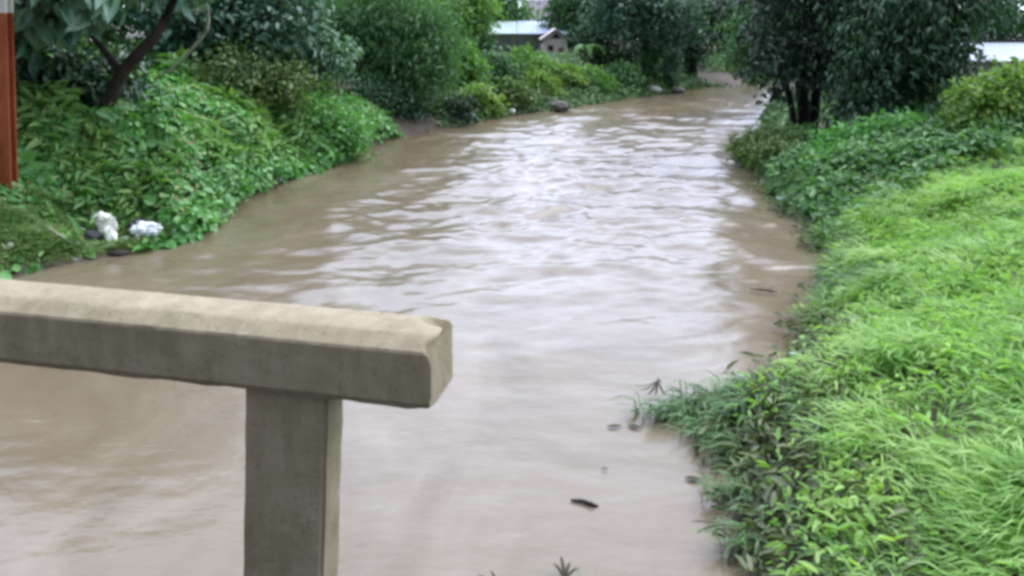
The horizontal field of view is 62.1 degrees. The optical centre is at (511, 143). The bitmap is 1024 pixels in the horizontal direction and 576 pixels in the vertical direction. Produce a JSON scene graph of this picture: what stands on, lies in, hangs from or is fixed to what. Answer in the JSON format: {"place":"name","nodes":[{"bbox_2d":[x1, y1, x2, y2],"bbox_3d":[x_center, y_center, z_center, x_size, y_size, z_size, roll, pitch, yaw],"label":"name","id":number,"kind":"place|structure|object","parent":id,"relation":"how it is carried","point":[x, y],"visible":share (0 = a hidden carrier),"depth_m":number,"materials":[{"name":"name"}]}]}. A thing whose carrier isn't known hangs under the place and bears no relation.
{"place":"outdoors","nodes":[
{"label":"outdoors","id":0,"kind":"place"},
{"bbox_2d":[0,83,822,575],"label":"water","id":1,"kind":"structure","parent":0,"point":[570,273],"depth_m":11.10,"materials":[{"name":"brown liquid"}]},
{"bbox_2d":[105,250,130,255],"bbox_3d":[-7.316,2.044,15.755,0.490,0.138,0.224,0,9,0],"label":"dark stone","id":2,"kind":"object","parent":1,"relation":"in","point":[118,253],"visible":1,"depth_m":15.68,"materials":[{"name":"grey stone"}]},
{"bbox_2d":[553,556,579,575],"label":"dead leaf fan","id":3,"kind":"object","parent":1,"relation":"on","point":[563,572],"visible":0.99,"depth_m":6.83},
{"bbox_2d":[571,499,598,506],"bbox_3d":[0.671,3.316,7.866,0.265,0.065,0.055,4,10,25],"label":"driftwood","id":4,"kind":"object","parent":1,"relation":"on","point":[589,503],"visible":1,"depth_m":7.85,"materials":[{"name":"brown wood"}]},
{"bbox_2d":[607,424,621,426],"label":"floating leaf","id":5,"kind":"object","parent":1,"relation":"on","point":[614,425],"visible":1,"depth_m":9.31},
{"bbox_2d":[633,378,665,394],"bbox_3d":[1.589,2.811,9.815,0.361,0.114,0.322,0,9,0],"label":"dead leaf fan","id":6,"kind":"object","parent":1,"relation":"on","point":[656,383],"visible":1,"depth_m":9.85},
{"bbox_2d":[647,85,661,93],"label":"flat rock","id":7,"kind":"object","parent":1,"relation":"on","point":[657,88],"visible":0.6,"depth_m":44.94,"materials":[{"name":"stone"}]},
{"bbox_2d":[685,476,700,479],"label":"floating leaf","id":8,"kind":"object","parent":1,"relation":"on","point":[690,477],"visible":0.91,"depth_m":8.27,"materials":[{"name":"plant"}]},
{"bbox_2d":[690,520,751,538],"bbox_3d":[1.774,3.290,7.193,0.502,0.079,0.360,0,9,0],"label":"dead leaf fan","id":9,"kind":"object","parent":1,"relation":"on","point":[723,528],"visible":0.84,"depth_m":7.20},
{"bbox_2d":[750,288,777,291],"bbox_3d":[4.041,2.341,13.624,0.426,0.083,0.069,2,9,15],"label":"driftwood","id":10,"kind":"object","parent":1,"relation":"on","point":[766,289],"visible":1,"depth_m":13.61,"materials":[{"name":"brown wood"}]},
{"bbox_2d":[0,13,1023,575],"bbox_3d":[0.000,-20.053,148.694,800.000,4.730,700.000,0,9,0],"label":"ground","id":11,"kind":"structure","parent":0,"point":[408,127],"depth_m":8.81,"materials":[{"name":"soil"}]},
{"bbox_2d":[0,0,17,189],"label":"steel post","id":12,"kind":"object","parent":11,"relation":"on","point":[8,155],"visible":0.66,"depth_m":15.89,"materials":[{"name":"orange metal"}]},
{"bbox_2d":[14,32,174,114],"bbox_3d":[-10.502,-1.404,19.074,5.425,3.013,4.073,0,9,0],"label":"understorey bush","id":13,"kind":"object","parent":11,"relation":"on","point":[89,77],"visible":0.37,"depth_m":18.82,"materials":[{"name":"green plant"}]},
{"bbox_2d":[0,183,198,274],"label":"short grass","id":14,"kind":"structure","parent":11,"relation":"on","point":[30,245],"depth_m":15.58,"materials":[{"name":"green plant"}]},
{"bbox_2d":[5,242,14,247],"bbox_3d":[-8.745,1.772,14.786,0.172,0.114,0.129,0,9,0],"label":"pale pebble","id":15,"kind":"object","parent":14,"relation":"on","point":[10,245],"visible":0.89,"depth_m":14.75,"materials":[{"name":"beige stone"}]},
{"bbox_2d":[45,225,72,243],"bbox_3d":[-8.310,1.681,15.595,0.660,0.025,0.070,28,17,14],"label":"plank","id":16,"kind":"object","parent":14,"relation":"on","point":[58,233],"visible":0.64,"depth_m":15.59,"materials":[{"name":"brown wood"}]},
{"bbox_2d":[78,230,103,240],"bbox_3d":[-7.978,1.750,16.086,0.513,0.246,0.292,0,9,0],"label":"refuse sack","id":17,"kind":"object","parent":14,"relation":"on","point":[94,234],"visible":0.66,"depth_m":15.98,"materials":[{"name":"black plastic"}]},
{"bbox_2d":[127,219,147,228],"bbox_3d":[-7.349,1.621,16.710,0.420,0.280,0.350,5,10,29],"label":"refuse sack","id":18,"kind":"object","parent":14,"relation":"on","point":[131,223],"visible":0.48,"depth_m":16.60,"materials":[{"name":"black plastic"}]},
{"bbox_2d":[93,211,117,241],"bbox_3d":[-7.704,1.620,16.162,0.530,0.659,0.325,5,10,30],"label":"plastic bag","id":19,"kind":"object","parent":11,"relation":"on","point":[107,224],"visible":1,"depth_m":16.10,"materials":[{"name":"white plastic"}]},
{"bbox_2d":[13,0,228,108],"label":"broadleaf tree","id":20,"kind":"object","parent":11,"relation":"on","point":[39,25],"visible":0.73,"depth_m":17.39,"materials":[{"name":"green plant"}]},
{"bbox_2d":[154,4,209,80],"bbox_3d":[-7.629,-2.308,19.572,1.420,1.774,0.140,1,9,4],"label":"dead branch","id":21,"kind":"object","parent":20,"relation":"attached to","point":[198,41],"visible":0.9,"depth_m":19.50,"materials":[{"name":"brown wood"}]},
{"bbox_2d":[79,3,162,46],"bbox_3d":[-13.435,-5.852,25.601,7.771,7.373,6.218,0,9,0],"label":"background tree","id":22,"kind":"object","parent":11,"relation":"on","point":[105,35],"visible":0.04,"depth_m":24.97,"materials":[{"name":"green plant"}]},
{"bbox_2d":[129,221,163,239],"bbox_3d":[-7.086,1.692,16.419,0.626,0.379,0.437,0,9,0],"label":"plastic bag","id":23,"kind":"object","parent":11,"relation":"on","point":[144,229],"visible":0.91,"depth_m":16.28,"materials":[{"name":"white plastic"}]},
{"bbox_2d":[131,6,243,51],"bbox_3d":[-11.134,-5.276,31.778,6.410,6.331,6.535,-8,12,-41],"label":"background tree","id":24,"kind":"object","parent":11,"relation":"on","point":[139,38],"depth_m":30.99,"materials":[{"name":"green plant"}]},
{"bbox_2d":[2,46,374,248],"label":"fallen leaves","id":25,"kind":"object","parent":11,"relation":"on","point":[177,170],"visible":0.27,"depth_m":18.15,"materials":[{"name":"plant"}]},
{"bbox_2d":[0,48,405,279],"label":"creeper","id":26,"kind":"object","parent":11,"relation":"on","point":[153,119],"visible":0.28,"depth_m":18.40,"materials":[{"name":"green plant"}]},
{"bbox_2d":[15,28,393,255],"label":"bank weeds","id":27,"kind":"object","parent":11,"relation":"on","point":[217,142],"visible":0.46,"depth_m":18.00,"materials":[{"name":"green plant"}]},
{"bbox_2d":[111,0,342,81],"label":"leaf tree","id":28,"kind":"object","parent":11,"relation":"on","point":[261,22],"visible":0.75,"depth_m":24.29,"materials":[{"name":"green plant"}]},
{"bbox_2d":[178,34,332,118],"bbox_3d":[-7.333,-1.907,23.986,4.168,2.417,3.300,-7,12,-39],"label":"olive bush","id":29,"kind":"object","parent":11,"relation":"on","point":[266,75],"visible":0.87,"depth_m":23.53,"materials":[{"name":"green plant"}]},
{"bbox_2d":[272,176,282,182],"bbox_3d":[-6.127,0.943,22.138,0.309,0.199,0.224,0,9,0],"label":"pale stone","id":30,"kind":"object","parent":11,"relation":"on","point":[278,180],"visible":0.68,"depth_m":22.06,"materials":[{"name":"grey stone"}]},
{"bbox_2d":[275,14,363,96],"bbox_3d":[-6.216,-2.827,26.399,3.036,3.131,2.330,0,9,0],"label":"pale leaved shrub","id":31,"kind":"object","parent":11,"relation":"on","point":[332,56],"visible":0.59,"depth_m":26.23,"materials":[{"name":"green plant"}]},
{"bbox_2d":[311,66,350,96],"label":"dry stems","id":32,"kind":"object","parent":11,"relation":"on","point":[339,86],"visible":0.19,"depth_m":27.95,"materials":[{"name":"plant"}]},
{"bbox_2d":[289,88,392,163],"bbox_3d":[-5.464,-0.506,25.596,3.329,2.398,3.198,0,9,0],"label":"waterside bush","id":33,"kind":"object","parent":11,"relation":"on","point":[352,135],"visible":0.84,"depth_m":25.12,"materials":[{"name":"green plant"}]},
{"bbox_2d":[287,0,479,109],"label":"bush","id":34,"kind":"object","parent":11,"relation":"on","point":[389,34],"visible":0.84,"depth_m":31.70,"materials":[{"name":"green plant"}]},
{"bbox_2d":[335,72,439,131],"bbox_3d":[-4.728,-1.653,31.148,4.794,2.587,3.011,-8,12,-41],"label":"shaded bush","id":35,"kind":"object","parent":11,"relation":"on","point":[390,99],"visible":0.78,"depth_m":30.93,"materials":[{"name":"green plant"}]},
{"bbox_2d":[401,0,508,45],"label":"bright tree","id":36,"kind":"object","parent":11,"relation":"on","point":[476,11],"visible":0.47,"depth_m":44.48,"materials":[{"name":"green plant"}]},
{"bbox_2d":[434,85,482,126],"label":"mud bank shrub","id":37,"kind":"object","parent":11,"relation":"on","point":[459,105],"visible":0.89,"depth_m":33.19,"materials":[{"name":"green plant"}]},
{"bbox_2d":[441,37,499,94],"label":"riverside shrub","id":38,"kind":"object","parent":11,"relation":"on","point":[475,70],"visible":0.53,"depth_m":36.93,"materials":[{"name":"green plant"}]},
{"bbox_2d":[441,0,513,58],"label":"slender tree","id":39,"kind":"object","parent":11,"relation":"on","point":[483,41],"visible":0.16,"depth_m":49.47,"materials":[{"name":"green plant"}]},
{"bbox_2d":[457,82,512,117],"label":"riverside shrub","id":40,"kind":"object","parent":11,"relation":"on","point":[487,98],"visible":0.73,"depth_m":34.89,"materials":[{"name":"green plant"}]},
{"bbox_2d":[473,45,528,84],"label":"riverside shrub","id":41,"kind":"object","parent":11,"relation":"on","point":[502,68],"visible":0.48,"depth_m":38.99,"materials":[{"name":"green plant"}]},
{"bbox_2d":[486,0,539,22],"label":"background tree","id":42,"kind":"object","parent":11,"relation":"on","point":[516,12],"visible":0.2,"depth_m":64.18,"materials":[{"name":"green plant"}]},
{"bbox_2d":[490,75,536,110],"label":"riverside shrub","id":43,"kind":"object","parent":11,"relation":"on","point":[518,92],"visible":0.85,"depth_m":36.77,"materials":[{"name":"green plant"}]},
{"bbox_2d":[487,21,566,50],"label":"shed","id":44,"kind":"structure","parent":11,"relation":"on","point":[520,33],"depth_m":60.51,"materials":[{"name":"white metal"}]},
{"bbox_2d":[505,38,564,83],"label":"riverside shrub","id":45,"kind":"object","parent":11,"relation":"on","point":[530,61],"visible":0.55,"depth_m":41.28,"materials":[{"name":"green plant"}]},
{"bbox_2d":[521,0,551,42],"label":"mauve house","id":46,"kind":"structure","parent":11,"relation":"on","point":[538,6],"depth_m":70.24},
{"bbox_2d":[520,67,568,101],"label":"riverside shrub","id":47,"kind":"object","parent":11,"relation":"on","point":[546,82],"visible":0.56,"depth_m":38.89,"materials":[{"name":"green plant"}]},
{"bbox_2d":[538,28,569,52],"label":"house","id":48,"kind":"structure","parent":11,"relation":"on","point":[554,41],"depth_m":57.36,"materials":[{"name":"grey paint"}]},
{"bbox_2d":[548,45,552,52],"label":"window","id":49,"kind":"structure","parent":48,"relation":"in","point":[550,47],"depth_m":57.38,"materials":[{"name":"glass"}]},
{"bbox_2d":[546,100,569,111],"bbox_3d":[2.013,-1.645,38.219,1.186,0.579,0.794,0,9,0],"label":"rock","id":50,"kind":"object","parent":11,"relation":"on","point":[559,106],"visible":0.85,"depth_m":37.95,"materials":[{"name":"stone"}]},
{"bbox_2d":[546,60,591,92],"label":"riverside shrub","id":51,"kind":"object","parent":11,"relation":"on","point":[570,76],"visible":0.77,"depth_m":41.16,"materials":[{"name":"green plant"}]},
{"bbox_2d":[534,0,606,51],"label":"background tree","id":52,"kind":"object","parent":11,"relation":"on","point":[559,16],"visible":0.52,"depth_m":60.09,"materials":[{"name":"green plant"}]},
{"bbox_2d":[573,44,607,63],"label":"banana plant","id":53,"kind":"object","parent":11,"relation":"on","point":[588,49],"visible":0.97,"depth_m":45.57,"materials":[{"name":"green plant"}]},
{"bbox_2d":[576,63,619,92],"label":"riverside shrub","id":54,"kind":"object","parent":11,"relation":"on","point":[597,77],"visible":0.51,"depth_m":42.29,"materials":[{"name":"green plant"}]},
{"bbox_2d":[566,12,640,71],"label":"teal bush","id":55,"kind":"object","parent":11,"relation":"on","point":[625,53],"visible":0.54,"depth_m":47.66,"materials":[{"name":"green plant"}]},
{"bbox_2d":[600,59,646,87],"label":"riverside shrub","id":56,"kind":"object","parent":11,"relation":"on","point":[624,73],"visible":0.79,"depth_m":44.22,"materials":[{"name":"green plant"}]},
{"bbox_2d":[567,0,715,85],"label":"ivy tree","id":57,"kind":"object","parent":11,"relation":"on","point":[657,19],"visible":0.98,"depth_m":45.23,"materials":[{"name":"green plant"}]},
{"bbox_2d":[332,47,993,128],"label":"undergrowth","id":58,"kind":"object","parent":11,"relation":"on","point":[778,110],"visible":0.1,"depth_m":40.04,"materials":[{"name":"green plant"}]},
{"bbox_2d":[616,20,718,56],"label":"background tree","id":59,"kind":"object","parent":11,"relation":"on","point":[634,37],"visible":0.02,"depth_m":55.31,"materials":[{"name":"green plant"}]},
{"bbox_2d":[658,48,687,86],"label":"grey green shrub","id":60,"kind":"object","parent":11,"relation":"on","point":[671,63],"visible":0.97,"depth_m":46.43,"materials":[{"name":"green plant"}]},
{"bbox_2d":[671,86,684,93],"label":"flat rock","id":61,"kind":"object","parent":11,"relation":"on","point":[677,90],"visible":0.89,"depth_m":46.01,"materials":[{"name":"stone"}]},
{"bbox_2d":[661,0,744,78],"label":"gloomy tree","id":62,"kind":"object","parent":11,"relation":"on","point":[691,54],"visible":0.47,"depth_m":49.46,"materials":[{"name":"green plant"}]},
{"bbox_2d":[531,126,902,575],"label":"rushes","id":63,"kind":"object","parent":11,"relation":"on","point":[686,406],"visible":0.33,"depth_m":9.40,"materials":[{"name":"green plant"}]},
{"bbox_2d":[735,374,743,380],"bbox_3d":[2.758,2.833,10.250,0.136,0.094,0.116,0,9,0],"label":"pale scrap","id":64,"kind":"object","parent":63,"relation":"on","point":[736,378],"visible":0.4,"depth_m":10.22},
{"bbox_2d":[707,0,766,54],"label":"background tree","id":65,"kind":"object","parent":11,"relation":"on","point":[722,37],"visible":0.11,"depth_m":57.84,"materials":[{"name":"green plant"}]},
{"bbox_2d":[714,117,817,178],"bbox_3d":[7.253,0.236,23.482,2.745,1.796,4.201,0,9,0],"label":"trailing bush","id":66,"kind":"object","parent":11,"relation":"on","point":[764,141],"visible":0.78,"depth_m":23.48,"materials":[{"name":"green plant"}]},
{"bbox_2d":[707,0,832,90],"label":"overhanging tree","id":67,"kind":"object","parent":11,"relation":"on","point":[731,49],"visible":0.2,"depth_m":35.71,"materials":[{"name":"green plant"}]},
{"bbox_2d":[709,0,865,127],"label":"black green tree","id":68,"kind":"object","parent":11,"relation":"on","point":[792,57],"visible":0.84,"depth_m":25.51,"materials":[{"name":"green plant"}]},
{"bbox_2d":[752,11,851,87],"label":"background tree","id":69,"kind":"object","parent":11,"relation":"on","point":[810,63],"depth_m":46.21,"materials":[{"name":"green plant"}]},
{"bbox_2d":[787,301,823,316],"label":"yellow sprig","id":70,"kind":"object","parent":11,"relation":"on","point":[803,306],"visible":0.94,"depth_m":11.83,"materials":[{"name":"green plant"}]},
{"bbox_2d":[689,178,996,575],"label":"drowned leaves","id":71,"kind":"object","parent":11,"relation":"on","point":[766,494],"visible":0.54,"depth_m":7.79,"materials":[{"name":"green plant"}]},
{"bbox_2d":[788,105,928,174],"bbox_3d":[8.813,-0.052,21.278,4.640,1.800,2.533,-5,11,-31],"label":"spreading bush","id":72,"kind":"object","parent":11,"relation":"on","point":[828,141],"visible":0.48,"depth_m":21.10,"materials":[{"name":"green plant"}]},
{"bbox_2d":[723,134,1023,575],"bbox_3d":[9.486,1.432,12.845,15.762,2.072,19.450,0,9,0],"label":"grass","id":73,"kind":"structure","parent":11,"relation":"on","point":[1008,498],"depth_m":8.32,"materials":[{"name":"green plant"}]},
{"bbox_2d":[755,98,1023,233],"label":"ground ivy","id":74,"kind":"object","parent":11,"relation":"on","point":[900,149],"visible":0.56,"depth_m":18.61,"materials":[{"name":"green plant"}]},
{"bbox_2d":[774,145,1023,575],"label":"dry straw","id":75,"kind":"object","parent":11,"relation":"on","point":[933,323],"visible":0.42,"depth_m":8.75,"materials":[{"name":"green plant"}]},
{"bbox_2d":[807,0,1019,131],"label":"hanging tree","id":76,"kind":"object","parent":11,"relation":"on","point":[898,42],"visible":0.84,"depth_m":23.28,"materials":[{"name":"green plant"}]},
{"bbox_2d":[915,101,954,120],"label":"leafy weed clump","id":77,"kind":"object","parent":11,"relation":"on","point":[936,112],"visible":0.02,"depth_m":21.87,"materials":[{"name":"green plant"}]},
{"bbox_2d":[932,56,1023,135],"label":"yellow green bush","id":78,"kind":"object","parent":11,"relation":"on","point":[1000,90],"visible":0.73,"depth_m":20.32,"materials":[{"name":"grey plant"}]},
{"bbox_2d":[950,40,1023,76],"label":"metal shed","id":79,"kind":"structure","parent":11,"relation":"on","point":[1004,50],"depth_m":42.92,"materials":[{"name":"white paint"}]},
{"bbox_2d":[961,0,1023,39],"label":"background tree","id":80,"kind":"object","parent":11,"relation":"on","point":[1007,9],"visible":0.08,"depth_m":48.03,"materials":[{"name":"green plant"}]},
{"bbox_2d":[978,0,1023,39],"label":"background tree","id":81,"kind":"object","parent":11,"relation":"on","point":[1010,32],"visible":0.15,"depth_m":49.29,"materials":[{"name":"green plant"}]},
{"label":"bridge deck","id":82,"kind":"structure","parent":0,"visible":0},
{"bbox_2d":[0,279,452,575],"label":"concrete railing","id":83,"kind":"object","parent":82,"relation":"on","point":[299,373],"visible":1,"depth_m":2.51,"materials":[{"name":"beige concrete"}]}
]}

